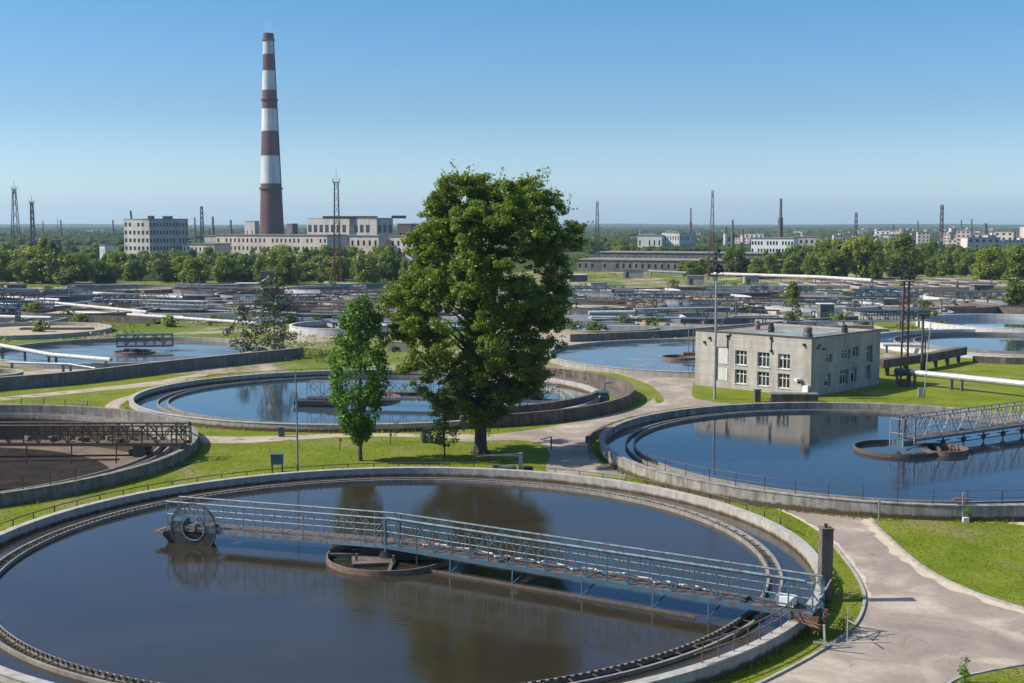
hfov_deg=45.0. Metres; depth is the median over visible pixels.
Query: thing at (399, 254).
leafy tree
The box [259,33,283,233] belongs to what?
factory chimney
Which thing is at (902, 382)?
floodlight mast
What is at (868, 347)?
window
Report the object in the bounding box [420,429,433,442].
valve stand
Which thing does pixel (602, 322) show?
rectangular basin
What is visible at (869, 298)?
pipeline
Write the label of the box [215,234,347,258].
factory hall
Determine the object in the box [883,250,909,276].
leafy tree
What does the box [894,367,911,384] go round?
pipeline
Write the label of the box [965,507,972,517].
sapling
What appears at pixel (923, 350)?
utility pole
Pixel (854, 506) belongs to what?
settling tank
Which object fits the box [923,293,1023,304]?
settling tank
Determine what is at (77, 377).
retaining wall
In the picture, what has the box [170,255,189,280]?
leafy tree
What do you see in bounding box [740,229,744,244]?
brick stack
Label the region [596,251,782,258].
long shed
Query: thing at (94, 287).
scraper bridge
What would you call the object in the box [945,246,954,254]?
leafy tree
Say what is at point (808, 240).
warehouse
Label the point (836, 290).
rectangular basin
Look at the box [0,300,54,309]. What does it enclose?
scraper bridge
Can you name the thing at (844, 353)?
window
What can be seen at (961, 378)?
pipeline
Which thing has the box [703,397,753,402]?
lawn
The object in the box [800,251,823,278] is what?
leafy tree
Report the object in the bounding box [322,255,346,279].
leafy tree
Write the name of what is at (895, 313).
water
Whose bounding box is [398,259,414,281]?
leafy tree
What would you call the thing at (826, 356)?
window
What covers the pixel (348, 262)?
leafy tree
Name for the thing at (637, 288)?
pipeline
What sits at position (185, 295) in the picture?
pipeline
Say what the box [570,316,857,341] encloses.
retaining wall
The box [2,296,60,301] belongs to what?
pipeline
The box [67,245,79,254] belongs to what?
leafy tree
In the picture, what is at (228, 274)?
leafy tree
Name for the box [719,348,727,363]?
boarded window
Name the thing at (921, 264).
leafy tree
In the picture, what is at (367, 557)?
feed well
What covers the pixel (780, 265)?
leafy tree
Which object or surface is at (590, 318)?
rectangular basin
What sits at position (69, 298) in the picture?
settling tank
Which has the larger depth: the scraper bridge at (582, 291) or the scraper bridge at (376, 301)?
the scraper bridge at (582, 291)
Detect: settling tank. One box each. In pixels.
[0,289,43,295]
[0,297,104,306]
[0,305,52,314]
[0,322,111,339]
[0,337,262,368]
[0,368,23,376]
[0,404,197,506]
[0,467,825,682]
[7,289,144,300]
[17,305,159,317]
[68,285,186,293]
[87,297,226,307]
[112,289,240,299]
[128,369,600,432]
[132,305,266,320]
[171,285,288,294]
[206,297,338,307]
[215,289,345,299]
[232,305,353,317]
[285,285,388,293]
[289,321,390,335]
[317,297,374,307]
[319,289,389,299]
[327,316,470,329]
[333,305,467,318]
[537,321,658,333]
[542,299,666,314]
[548,338,695,377]
[550,286,680,296]
[551,292,656,304]
[599,402,1023,521]
[616,292,750,303]
[630,299,770,312]
[634,312,802,325]
[653,286,783,296]
[712,292,850,303]
[742,299,882,313]
[843,307,953,318]
[856,299,1000,313]
[880,329,1023,357]
[916,314,1023,332]
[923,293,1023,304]
[963,299,1023,313]
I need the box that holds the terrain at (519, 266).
[0,231,974,281]
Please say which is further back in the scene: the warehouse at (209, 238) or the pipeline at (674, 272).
the warehouse at (209, 238)
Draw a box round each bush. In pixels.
[22,301,42,310]
[31,319,49,331]
[42,285,53,288]
[60,309,74,315]
[76,313,89,321]
[161,314,176,326]
[209,314,221,322]
[281,315,298,322]
[308,315,323,319]
[566,322,576,329]
[585,320,606,329]
[618,315,630,323]
[644,316,660,325]
[666,279,679,286]
[778,291,789,296]
[828,311,847,320]
[842,291,856,296]
[918,300,934,307]
[919,307,938,318]
[979,295,996,299]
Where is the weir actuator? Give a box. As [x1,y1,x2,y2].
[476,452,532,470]
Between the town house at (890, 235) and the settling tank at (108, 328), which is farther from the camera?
the town house at (890, 235)
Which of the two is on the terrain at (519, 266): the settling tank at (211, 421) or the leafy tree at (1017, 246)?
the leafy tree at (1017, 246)
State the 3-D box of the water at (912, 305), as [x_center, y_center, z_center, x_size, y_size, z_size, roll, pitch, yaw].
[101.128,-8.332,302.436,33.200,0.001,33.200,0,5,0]
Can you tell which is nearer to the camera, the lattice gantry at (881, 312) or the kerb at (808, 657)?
the kerb at (808, 657)
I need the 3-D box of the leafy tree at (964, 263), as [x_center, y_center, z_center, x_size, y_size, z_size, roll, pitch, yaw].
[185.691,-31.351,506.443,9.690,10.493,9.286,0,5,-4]
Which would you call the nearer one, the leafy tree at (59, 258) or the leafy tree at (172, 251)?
the leafy tree at (59, 258)
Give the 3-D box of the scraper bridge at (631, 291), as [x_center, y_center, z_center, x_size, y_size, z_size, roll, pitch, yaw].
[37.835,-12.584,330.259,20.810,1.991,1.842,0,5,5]
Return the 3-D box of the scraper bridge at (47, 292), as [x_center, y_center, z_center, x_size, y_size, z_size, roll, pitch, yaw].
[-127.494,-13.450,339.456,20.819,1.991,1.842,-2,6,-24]
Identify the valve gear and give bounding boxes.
[14,309,20,322]
[108,297,114,306]
[576,321,582,329]
[651,300,657,307]
[702,311,708,322]
[728,302,737,316]
[749,304,754,312]
[783,316,789,322]
[940,303,948,312]
[950,295,956,305]
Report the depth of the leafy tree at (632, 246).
902.65 m
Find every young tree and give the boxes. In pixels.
[427,391,460,457]
[784,281,803,323]
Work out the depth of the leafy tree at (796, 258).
503.58 m
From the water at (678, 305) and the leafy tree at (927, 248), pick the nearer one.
the water at (678, 305)
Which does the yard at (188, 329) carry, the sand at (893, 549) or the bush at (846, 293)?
the bush at (846, 293)
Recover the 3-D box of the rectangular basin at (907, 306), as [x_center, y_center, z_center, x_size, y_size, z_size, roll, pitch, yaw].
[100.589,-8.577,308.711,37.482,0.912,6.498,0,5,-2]
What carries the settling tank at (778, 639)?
on the ground at (976, 395)
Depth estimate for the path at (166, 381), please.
159.42 m
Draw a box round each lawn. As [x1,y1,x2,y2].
[652,388,663,402]
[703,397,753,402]
[874,518,1023,606]
[945,666,1023,682]
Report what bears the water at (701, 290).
in the settling tank at (748, 294)
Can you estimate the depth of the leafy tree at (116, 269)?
477.96 m
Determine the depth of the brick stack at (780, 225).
1093.41 m
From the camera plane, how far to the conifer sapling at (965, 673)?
56.22 m
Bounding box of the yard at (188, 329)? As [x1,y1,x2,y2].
[0,271,1023,374]
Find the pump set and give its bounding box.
[595,381,612,399]
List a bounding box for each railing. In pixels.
[0,462,488,525]
[1,467,75,488]
[11,397,88,405]
[186,367,388,380]
[304,320,337,325]
[531,467,788,528]
[588,411,661,459]
[600,306,633,310]
[647,454,1022,504]
[694,292,723,295]
[694,602,791,662]
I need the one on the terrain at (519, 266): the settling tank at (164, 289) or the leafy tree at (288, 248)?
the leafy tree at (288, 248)
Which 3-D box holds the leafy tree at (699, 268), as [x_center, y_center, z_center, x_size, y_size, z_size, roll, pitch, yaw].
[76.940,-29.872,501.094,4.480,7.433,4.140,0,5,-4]
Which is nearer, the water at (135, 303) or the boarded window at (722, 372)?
the boarded window at (722, 372)
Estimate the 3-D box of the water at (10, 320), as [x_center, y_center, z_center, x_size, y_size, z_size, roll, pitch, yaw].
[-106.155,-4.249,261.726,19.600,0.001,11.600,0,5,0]
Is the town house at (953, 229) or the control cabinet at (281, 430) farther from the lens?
the town house at (953, 229)
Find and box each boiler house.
[244,221,258,233]
[287,224,297,233]
[397,223,418,234]
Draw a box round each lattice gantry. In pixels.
[75,294,138,302]
[233,294,294,303]
[255,299,316,308]
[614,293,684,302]
[750,286,813,292]
[852,288,918,296]
[860,309,929,319]
[955,292,1006,298]
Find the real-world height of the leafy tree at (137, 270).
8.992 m
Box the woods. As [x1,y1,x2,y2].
[0,226,1023,251]
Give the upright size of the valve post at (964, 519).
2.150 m
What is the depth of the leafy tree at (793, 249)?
631.43 m
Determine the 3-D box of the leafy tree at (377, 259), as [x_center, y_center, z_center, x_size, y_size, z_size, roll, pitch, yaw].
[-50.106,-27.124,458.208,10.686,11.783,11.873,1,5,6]
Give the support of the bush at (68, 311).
on the yard at (188, 329)
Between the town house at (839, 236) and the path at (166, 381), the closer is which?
the path at (166, 381)
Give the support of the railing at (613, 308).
on the rectangular basin at (682, 316)
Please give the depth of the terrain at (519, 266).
730.35 m
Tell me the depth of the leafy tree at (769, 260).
486.73 m
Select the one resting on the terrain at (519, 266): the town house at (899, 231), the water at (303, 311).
the town house at (899, 231)
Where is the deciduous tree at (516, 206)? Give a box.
[371,158,596,454]
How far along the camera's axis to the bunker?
145.99 m
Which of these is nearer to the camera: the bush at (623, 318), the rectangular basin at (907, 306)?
the bush at (623, 318)
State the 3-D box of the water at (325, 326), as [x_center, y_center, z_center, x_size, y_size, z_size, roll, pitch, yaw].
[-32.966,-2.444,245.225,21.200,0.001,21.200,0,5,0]
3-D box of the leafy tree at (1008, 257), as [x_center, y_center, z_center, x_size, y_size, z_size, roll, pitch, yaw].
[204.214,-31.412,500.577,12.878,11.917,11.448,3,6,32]
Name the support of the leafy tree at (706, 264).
on the yard at (188, 329)
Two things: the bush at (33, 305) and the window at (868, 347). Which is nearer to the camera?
the window at (868, 347)
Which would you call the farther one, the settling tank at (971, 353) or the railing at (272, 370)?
the settling tank at (971, 353)
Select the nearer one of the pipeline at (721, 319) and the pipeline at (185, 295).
the pipeline at (721, 319)
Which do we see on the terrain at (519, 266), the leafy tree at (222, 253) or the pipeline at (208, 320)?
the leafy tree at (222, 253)
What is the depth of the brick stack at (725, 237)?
1293.93 m
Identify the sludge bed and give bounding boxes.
[777,282,950,288]
[812,279,1001,283]
[842,284,1006,289]
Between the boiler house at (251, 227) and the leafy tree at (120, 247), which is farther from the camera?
the boiler house at (251, 227)
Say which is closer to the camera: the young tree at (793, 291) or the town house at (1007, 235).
the young tree at (793, 291)
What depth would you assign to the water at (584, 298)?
330.66 m
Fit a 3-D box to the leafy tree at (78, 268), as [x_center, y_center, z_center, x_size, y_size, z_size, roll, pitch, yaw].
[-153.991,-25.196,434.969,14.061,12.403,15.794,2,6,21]
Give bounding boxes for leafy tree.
[0,241,16,250]
[0,248,15,281]
[6,245,56,283]
[7,249,21,278]
[34,236,54,283]
[42,240,62,283]
[49,245,66,256]
[52,252,97,284]
[57,253,66,267]
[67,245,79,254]
[81,247,97,260]
[85,252,97,262]
[88,259,111,282]
[89,242,100,257]
[100,256,108,263]
[102,264,119,282]
[106,249,128,277]
[107,262,121,278]
[116,244,124,251]
[121,261,133,280]
[126,253,140,266]
[126,259,144,280]
[137,249,148,255]
[139,253,150,273]
[140,260,146,277]
[146,251,169,278]
[150,258,172,281]
[166,253,175,266]
[168,248,180,256]
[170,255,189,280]
[170,267,179,281]
[172,251,187,256]
[178,256,209,283]
[186,248,197,257]
[197,252,208,264]
[198,246,216,264]
[206,252,222,274]
[211,256,241,282]
[216,250,228,256]
[223,255,236,265]
[230,252,242,259]
[235,254,257,281]
[249,247,256,259]
[250,251,273,275]
[253,254,267,282]
[256,247,269,259]
[259,249,293,284]
[264,245,285,256]
[274,251,304,284]
[275,244,295,260]
[293,247,298,254]
[295,252,309,280]
[299,262,318,280]
[302,247,311,264]
[308,247,319,268]
[311,244,336,271]
[315,264,327,283]
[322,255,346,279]
[329,255,348,281]
[335,247,348,258]
[336,256,355,278]
[346,245,357,259]
[350,255,357,282]
[352,253,380,283]
[355,248,367,272]
[364,252,380,279]
[368,245,379,252]
[374,243,396,258]
[376,250,398,282]
[381,256,402,282]
[396,248,402,260]
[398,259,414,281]
[579,237,591,252]
[585,240,596,253]
[589,237,600,247]
[604,242,611,247]
[611,240,617,250]
[613,239,630,250]
[628,244,636,250]
[676,264,685,270]
[682,260,697,276]
[697,259,707,274]
[698,257,712,273]
[722,246,751,276]
[747,256,766,278]
[762,250,768,257]
[762,254,778,277]
[773,263,783,273]
[775,249,780,258]
[781,260,798,274]
[782,243,801,263]
[782,254,805,274]
[797,246,814,265]
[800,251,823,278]
[806,255,814,274]
[810,237,850,264]
[814,255,834,275]
[818,249,849,276]
[840,234,886,278]
[869,250,886,278]
[882,238,909,256]
[883,233,922,276]
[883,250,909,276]
[910,251,930,273]
[917,242,934,261]
[923,245,932,260]
[923,256,938,276]
[929,240,937,253]
[932,247,947,260]
[935,252,955,274]
[935,262,946,275]
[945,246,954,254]
[948,250,961,273]
[954,252,977,275]
[969,247,1007,279]
[989,243,1000,252]
[1004,249,1022,273]
[1005,243,1021,250]
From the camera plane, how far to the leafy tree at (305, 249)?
487.06 m
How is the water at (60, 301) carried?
in the settling tank at (51, 304)
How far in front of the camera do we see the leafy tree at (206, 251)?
643.49 m
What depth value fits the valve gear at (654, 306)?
287.33 m
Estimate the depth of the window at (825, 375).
153.42 m
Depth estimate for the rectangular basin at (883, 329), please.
249.40 m
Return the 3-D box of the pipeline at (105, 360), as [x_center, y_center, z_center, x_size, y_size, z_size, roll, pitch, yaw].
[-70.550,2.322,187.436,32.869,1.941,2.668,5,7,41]
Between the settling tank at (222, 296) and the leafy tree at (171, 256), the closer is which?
the settling tank at (222, 296)
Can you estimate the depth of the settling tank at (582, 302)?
312.34 m
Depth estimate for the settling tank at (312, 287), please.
373.31 m
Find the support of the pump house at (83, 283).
on the yard at (188, 329)
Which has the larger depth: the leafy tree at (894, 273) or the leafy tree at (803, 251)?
the leafy tree at (803, 251)
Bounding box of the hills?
[0,224,1023,227]
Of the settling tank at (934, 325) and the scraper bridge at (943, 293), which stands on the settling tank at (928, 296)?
the scraper bridge at (943, 293)
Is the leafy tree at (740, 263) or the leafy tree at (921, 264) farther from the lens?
the leafy tree at (921, 264)
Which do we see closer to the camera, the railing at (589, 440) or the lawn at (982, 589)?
the lawn at (982, 589)
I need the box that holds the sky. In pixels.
[0,0,1023,224]
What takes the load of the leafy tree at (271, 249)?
on the terrain at (519, 266)
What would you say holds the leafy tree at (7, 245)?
on the terrain at (519, 266)
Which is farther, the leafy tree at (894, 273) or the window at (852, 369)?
the leafy tree at (894, 273)
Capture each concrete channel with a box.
[8,308,128,311]
[19,327,94,329]
[58,315,160,323]
[308,307,396,311]
[591,317,708,322]
[605,325,711,329]
[639,310,678,314]
[722,317,791,323]
[754,319,852,325]
[778,311,816,315]
[863,293,921,294]
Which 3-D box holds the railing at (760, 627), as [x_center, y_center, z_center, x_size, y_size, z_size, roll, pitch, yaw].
[11.371,14.024,59.449,0.439,1.037,8.636,5,7,42]
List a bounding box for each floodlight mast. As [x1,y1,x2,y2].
[709,247,723,398]
[898,274,915,386]
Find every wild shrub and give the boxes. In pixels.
[810,569,845,593]
[834,613,859,634]
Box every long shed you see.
[577,257,783,271]
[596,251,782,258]
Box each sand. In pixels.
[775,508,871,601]
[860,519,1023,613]
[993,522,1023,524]
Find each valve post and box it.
[878,500,880,519]
[952,492,970,522]
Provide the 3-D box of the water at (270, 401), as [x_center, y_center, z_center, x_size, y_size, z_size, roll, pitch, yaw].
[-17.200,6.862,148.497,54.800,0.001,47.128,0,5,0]
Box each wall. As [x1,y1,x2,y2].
[0,347,303,390]
[388,341,407,351]
[442,391,598,420]
[460,367,634,428]
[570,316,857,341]
[585,423,614,441]
[880,346,966,374]
[973,356,1023,364]
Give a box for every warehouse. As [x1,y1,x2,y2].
[98,244,114,258]
[203,235,215,242]
[637,235,663,247]
[662,232,695,246]
[751,237,798,251]
[792,236,824,246]
[960,237,1000,247]
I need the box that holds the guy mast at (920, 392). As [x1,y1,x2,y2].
[918,320,931,397]
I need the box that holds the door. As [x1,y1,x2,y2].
[822,310,825,317]
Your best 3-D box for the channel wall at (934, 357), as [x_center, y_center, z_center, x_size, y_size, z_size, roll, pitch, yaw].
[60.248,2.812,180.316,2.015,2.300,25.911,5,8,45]
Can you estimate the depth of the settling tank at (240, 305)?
301.39 m
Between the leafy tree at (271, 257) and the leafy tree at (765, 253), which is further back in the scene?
the leafy tree at (765, 253)
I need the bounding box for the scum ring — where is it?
[917,443,968,456]
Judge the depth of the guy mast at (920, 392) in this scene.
150.08 m
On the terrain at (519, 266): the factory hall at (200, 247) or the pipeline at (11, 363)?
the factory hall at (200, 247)
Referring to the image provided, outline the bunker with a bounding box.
[769,392,818,401]
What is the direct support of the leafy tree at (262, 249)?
on the terrain at (519, 266)
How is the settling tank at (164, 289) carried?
on the yard at (188, 329)
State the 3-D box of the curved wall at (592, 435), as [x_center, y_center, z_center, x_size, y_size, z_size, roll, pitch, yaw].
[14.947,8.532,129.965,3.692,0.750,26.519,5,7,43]
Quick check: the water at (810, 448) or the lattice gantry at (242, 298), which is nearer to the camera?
the water at (810, 448)
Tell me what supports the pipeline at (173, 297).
on the yard at (188, 329)
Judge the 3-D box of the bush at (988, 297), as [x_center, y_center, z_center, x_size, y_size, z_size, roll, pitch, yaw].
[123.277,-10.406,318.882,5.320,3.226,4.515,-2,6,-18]
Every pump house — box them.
[6,284,26,287]
[77,282,91,286]
[234,283,259,284]
[259,271,273,284]
[567,274,587,281]
[587,282,607,284]
[610,288,634,292]
[622,269,643,277]
[686,275,704,284]
[742,275,759,284]
[816,303,835,317]
[877,298,899,304]
[968,284,994,289]
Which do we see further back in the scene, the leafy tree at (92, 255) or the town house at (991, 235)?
the town house at (991, 235)
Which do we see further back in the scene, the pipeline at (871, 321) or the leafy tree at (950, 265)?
the leafy tree at (950, 265)
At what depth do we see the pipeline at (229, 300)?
310.53 m
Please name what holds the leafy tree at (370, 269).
on the yard at (188, 329)
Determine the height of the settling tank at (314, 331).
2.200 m
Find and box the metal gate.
[540,436,551,448]
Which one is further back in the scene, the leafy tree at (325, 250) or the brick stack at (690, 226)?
the brick stack at (690, 226)
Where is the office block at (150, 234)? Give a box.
[123,211,187,255]
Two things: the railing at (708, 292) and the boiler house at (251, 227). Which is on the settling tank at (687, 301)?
the railing at (708, 292)
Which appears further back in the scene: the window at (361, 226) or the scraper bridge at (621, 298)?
the window at (361, 226)
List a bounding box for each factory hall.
[181,243,231,255]
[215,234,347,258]
[347,235,349,246]
[349,235,393,253]
[390,235,425,260]
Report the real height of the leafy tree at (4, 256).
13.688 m
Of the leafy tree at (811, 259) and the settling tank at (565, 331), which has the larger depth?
the leafy tree at (811, 259)
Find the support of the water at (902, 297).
in the rectangular basin at (893, 295)
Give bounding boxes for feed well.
[114,348,154,354]
[326,538,451,576]
[356,393,399,403]
[853,439,940,457]
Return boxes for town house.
[639,231,655,234]
[735,237,750,243]
[744,234,766,236]
[801,235,829,236]
[826,237,850,242]
[832,233,842,241]
[876,231,890,233]
[879,234,898,237]
[893,229,904,233]
[916,229,929,243]
[940,232,953,244]
[948,240,955,244]
[949,227,956,231]
[956,227,971,245]
[972,234,989,236]
[983,233,996,236]
[994,231,1015,239]
[1004,238,1023,242]
[1020,226,1023,237]
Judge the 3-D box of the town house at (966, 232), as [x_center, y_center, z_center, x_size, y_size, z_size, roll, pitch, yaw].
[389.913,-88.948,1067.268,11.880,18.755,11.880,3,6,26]
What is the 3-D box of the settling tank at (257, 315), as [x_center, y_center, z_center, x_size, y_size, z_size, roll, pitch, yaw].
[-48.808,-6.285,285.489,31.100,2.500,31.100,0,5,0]
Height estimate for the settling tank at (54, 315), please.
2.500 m
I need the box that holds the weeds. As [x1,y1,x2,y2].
[0,271,1017,362]
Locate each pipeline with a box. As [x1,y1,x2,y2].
[0,315,51,317]
[0,343,112,366]
[1,303,84,307]
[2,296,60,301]
[6,361,95,371]
[25,299,147,313]
[70,311,183,321]
[86,297,129,303]
[93,292,184,298]
[105,299,200,303]
[127,313,256,325]
[154,308,296,312]
[169,294,201,295]
[201,300,275,301]
[299,313,341,321]
[330,321,456,331]
[588,310,657,315]
[616,287,724,289]
[633,307,729,316]
[644,317,724,325]
[648,270,687,277]
[698,317,802,323]
[711,272,873,283]
[711,303,859,307]
[732,315,810,318]
[734,302,806,307]
[744,309,779,314]
[790,320,930,326]
[837,299,949,302]
[842,298,911,299]
[883,343,924,352]
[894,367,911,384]
[910,370,1023,390]
[943,305,1023,307]
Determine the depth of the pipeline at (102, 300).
310.67 m
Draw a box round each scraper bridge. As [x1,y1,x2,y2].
[0,288,37,294]
[0,294,44,302]
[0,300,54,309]
[0,420,208,467]
[6,288,87,295]
[67,284,137,289]
[98,293,168,301]
[116,333,173,346]
[141,299,208,309]
[154,496,395,547]
[176,283,239,289]
[217,288,291,294]
[262,293,338,300]
[289,301,348,310]
[293,380,559,405]
[320,288,385,295]
[332,283,395,288]
[338,300,395,309]
[365,294,384,299]
[381,512,855,646]
[549,290,599,298]
[569,285,624,291]
[586,296,664,306]
[615,290,692,297]
[661,325,695,360]
[689,296,770,305]
[706,285,783,292]
[800,296,883,305]
[886,401,1023,453]
[923,289,1003,297]
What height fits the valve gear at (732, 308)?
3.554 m
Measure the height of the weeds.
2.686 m
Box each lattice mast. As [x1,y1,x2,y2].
[11,186,21,249]
[29,196,35,247]
[200,206,203,242]
[332,178,341,281]
[594,201,599,256]
[707,190,714,279]
[854,212,857,237]
[938,204,943,250]
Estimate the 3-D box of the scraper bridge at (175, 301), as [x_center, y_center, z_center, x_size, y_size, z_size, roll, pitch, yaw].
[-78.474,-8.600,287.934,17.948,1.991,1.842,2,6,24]
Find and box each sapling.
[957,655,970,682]
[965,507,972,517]
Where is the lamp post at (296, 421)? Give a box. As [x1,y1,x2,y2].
[292,369,298,470]
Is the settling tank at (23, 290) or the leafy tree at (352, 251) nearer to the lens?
the settling tank at (23, 290)
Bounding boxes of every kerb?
[756,543,865,682]
[869,518,1023,609]
[946,663,1023,682]
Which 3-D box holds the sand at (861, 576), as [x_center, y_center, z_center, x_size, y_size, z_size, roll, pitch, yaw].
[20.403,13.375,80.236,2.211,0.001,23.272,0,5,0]
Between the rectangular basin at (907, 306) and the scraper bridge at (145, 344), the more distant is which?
the rectangular basin at (907, 306)
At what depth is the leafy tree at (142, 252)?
568.11 m
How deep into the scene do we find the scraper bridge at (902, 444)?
115.11 m
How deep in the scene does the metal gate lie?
115.38 m
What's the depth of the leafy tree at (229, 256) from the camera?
542.33 m
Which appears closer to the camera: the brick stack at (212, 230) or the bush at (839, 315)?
the bush at (839, 315)
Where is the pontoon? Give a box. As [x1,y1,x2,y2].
[386,391,421,395]
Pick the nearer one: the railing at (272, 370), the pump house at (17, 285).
the railing at (272, 370)
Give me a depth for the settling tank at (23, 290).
354.35 m
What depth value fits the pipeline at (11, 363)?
175.90 m
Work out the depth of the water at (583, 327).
249.22 m
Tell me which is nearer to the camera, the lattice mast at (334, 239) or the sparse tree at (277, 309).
the sparse tree at (277, 309)
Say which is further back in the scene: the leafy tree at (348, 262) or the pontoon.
the leafy tree at (348, 262)
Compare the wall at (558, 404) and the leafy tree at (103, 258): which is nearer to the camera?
the wall at (558, 404)
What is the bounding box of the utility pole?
[917,314,929,370]
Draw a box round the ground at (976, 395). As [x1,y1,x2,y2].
[0,359,1023,682]
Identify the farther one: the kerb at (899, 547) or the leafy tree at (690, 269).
the leafy tree at (690, 269)
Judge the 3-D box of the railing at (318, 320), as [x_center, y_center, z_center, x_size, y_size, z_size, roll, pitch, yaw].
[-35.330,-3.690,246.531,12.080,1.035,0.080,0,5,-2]
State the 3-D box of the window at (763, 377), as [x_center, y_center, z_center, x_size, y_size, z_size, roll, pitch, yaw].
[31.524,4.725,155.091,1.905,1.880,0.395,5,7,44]
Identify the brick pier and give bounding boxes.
[753,389,761,401]
[817,523,833,601]
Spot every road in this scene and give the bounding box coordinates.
[459,374,729,477]
[755,509,1023,682]
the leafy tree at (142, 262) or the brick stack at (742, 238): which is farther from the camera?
the brick stack at (742, 238)
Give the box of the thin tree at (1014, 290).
[1001,248,1023,304]
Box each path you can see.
[0,373,207,400]
[105,395,474,442]
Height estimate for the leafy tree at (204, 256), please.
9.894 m
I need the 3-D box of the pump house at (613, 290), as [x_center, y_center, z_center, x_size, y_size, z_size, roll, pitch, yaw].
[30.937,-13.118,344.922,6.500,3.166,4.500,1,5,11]
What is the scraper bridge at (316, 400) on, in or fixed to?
on the settling tank at (211, 421)
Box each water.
[0,319,55,321]
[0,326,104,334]
[0,341,257,362]
[0,475,815,682]
[15,301,81,303]
[44,292,85,295]
[46,310,124,312]
[115,301,171,303]
[118,289,158,289]
[135,375,588,422]
[154,309,245,312]
[283,310,331,312]
[305,325,372,328]
[404,319,459,326]
[554,342,695,371]
[556,326,604,329]
[566,305,624,307]
[568,296,605,298]
[575,289,663,292]
[606,409,1023,500]
[657,296,739,298]
[664,289,774,292]
[667,303,741,306]
[682,315,736,324]
[740,296,829,299]
[771,305,847,306]
[865,312,940,313]
[880,333,1023,351]
[883,296,922,297]
[883,305,957,305]
[930,319,1023,327]
[941,295,1002,298]
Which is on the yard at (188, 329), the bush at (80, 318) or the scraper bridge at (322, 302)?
the bush at (80, 318)
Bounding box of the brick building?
[695,321,881,395]
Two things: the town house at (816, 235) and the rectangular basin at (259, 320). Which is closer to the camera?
the rectangular basin at (259, 320)
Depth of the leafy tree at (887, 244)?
617.97 m
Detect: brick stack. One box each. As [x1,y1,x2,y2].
[60,220,62,236]
[112,220,114,235]
[194,217,196,242]
[211,216,214,234]
[229,220,232,233]
[689,208,691,231]
[723,227,727,244]
[731,220,733,246]
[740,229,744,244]
[777,199,782,236]
[982,223,987,233]
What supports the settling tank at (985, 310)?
on the yard at (188, 329)
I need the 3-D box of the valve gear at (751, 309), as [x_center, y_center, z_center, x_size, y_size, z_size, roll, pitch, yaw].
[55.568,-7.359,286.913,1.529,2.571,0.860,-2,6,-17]
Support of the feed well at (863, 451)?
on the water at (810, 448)
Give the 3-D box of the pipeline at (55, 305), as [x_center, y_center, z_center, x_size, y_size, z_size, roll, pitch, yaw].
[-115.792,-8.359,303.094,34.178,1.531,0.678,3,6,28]
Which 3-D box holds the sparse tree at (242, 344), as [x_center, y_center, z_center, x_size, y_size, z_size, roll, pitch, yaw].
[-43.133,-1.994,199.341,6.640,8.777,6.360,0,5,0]
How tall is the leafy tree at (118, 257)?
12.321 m
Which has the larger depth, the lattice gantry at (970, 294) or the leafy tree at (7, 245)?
the leafy tree at (7, 245)
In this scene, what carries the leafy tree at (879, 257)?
on the yard at (188, 329)
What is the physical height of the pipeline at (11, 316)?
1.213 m
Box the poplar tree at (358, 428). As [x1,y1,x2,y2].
[325,290,391,460]
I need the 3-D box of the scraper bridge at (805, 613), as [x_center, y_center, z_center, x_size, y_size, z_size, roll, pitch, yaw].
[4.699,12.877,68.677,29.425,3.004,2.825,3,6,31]
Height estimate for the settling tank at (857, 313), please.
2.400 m
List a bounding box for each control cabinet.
[270,453,283,470]
[278,426,284,436]
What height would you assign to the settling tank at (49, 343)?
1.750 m
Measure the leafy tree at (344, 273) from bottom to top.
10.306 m
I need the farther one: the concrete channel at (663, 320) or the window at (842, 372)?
the concrete channel at (663, 320)
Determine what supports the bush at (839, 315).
on the yard at (188, 329)
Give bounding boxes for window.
[360,225,363,232]
[366,225,369,232]
[718,367,727,380]
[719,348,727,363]
[734,350,746,365]
[734,369,746,384]
[756,371,768,386]
[758,352,769,367]
[777,354,789,369]
[778,373,789,389]
[824,374,827,385]
[825,354,828,362]
[840,369,845,384]
[841,349,847,358]
[851,368,853,381]
[866,346,869,361]
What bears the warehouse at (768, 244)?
on the terrain at (519, 266)
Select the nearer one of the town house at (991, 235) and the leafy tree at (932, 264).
the leafy tree at (932, 264)
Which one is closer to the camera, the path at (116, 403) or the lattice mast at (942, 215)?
the path at (116, 403)
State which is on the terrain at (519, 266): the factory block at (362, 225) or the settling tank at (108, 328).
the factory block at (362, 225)
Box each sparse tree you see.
[222,302,264,352]
[247,272,302,350]
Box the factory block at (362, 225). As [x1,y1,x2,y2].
[307,216,405,234]
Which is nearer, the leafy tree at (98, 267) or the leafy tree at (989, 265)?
the leafy tree at (98, 267)
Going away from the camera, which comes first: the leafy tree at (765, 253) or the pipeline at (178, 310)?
the pipeline at (178, 310)
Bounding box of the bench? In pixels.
[485,454,518,460]
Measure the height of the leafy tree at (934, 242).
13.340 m
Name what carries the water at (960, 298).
in the settling tank at (928, 296)
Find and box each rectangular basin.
[0,318,67,325]
[237,316,321,320]
[253,316,390,322]
[454,314,681,322]
[532,321,637,326]
[566,315,686,317]
[785,289,900,294]
[816,290,914,295]
[838,325,888,331]
[839,304,946,306]
[857,295,922,299]
[918,290,1004,294]

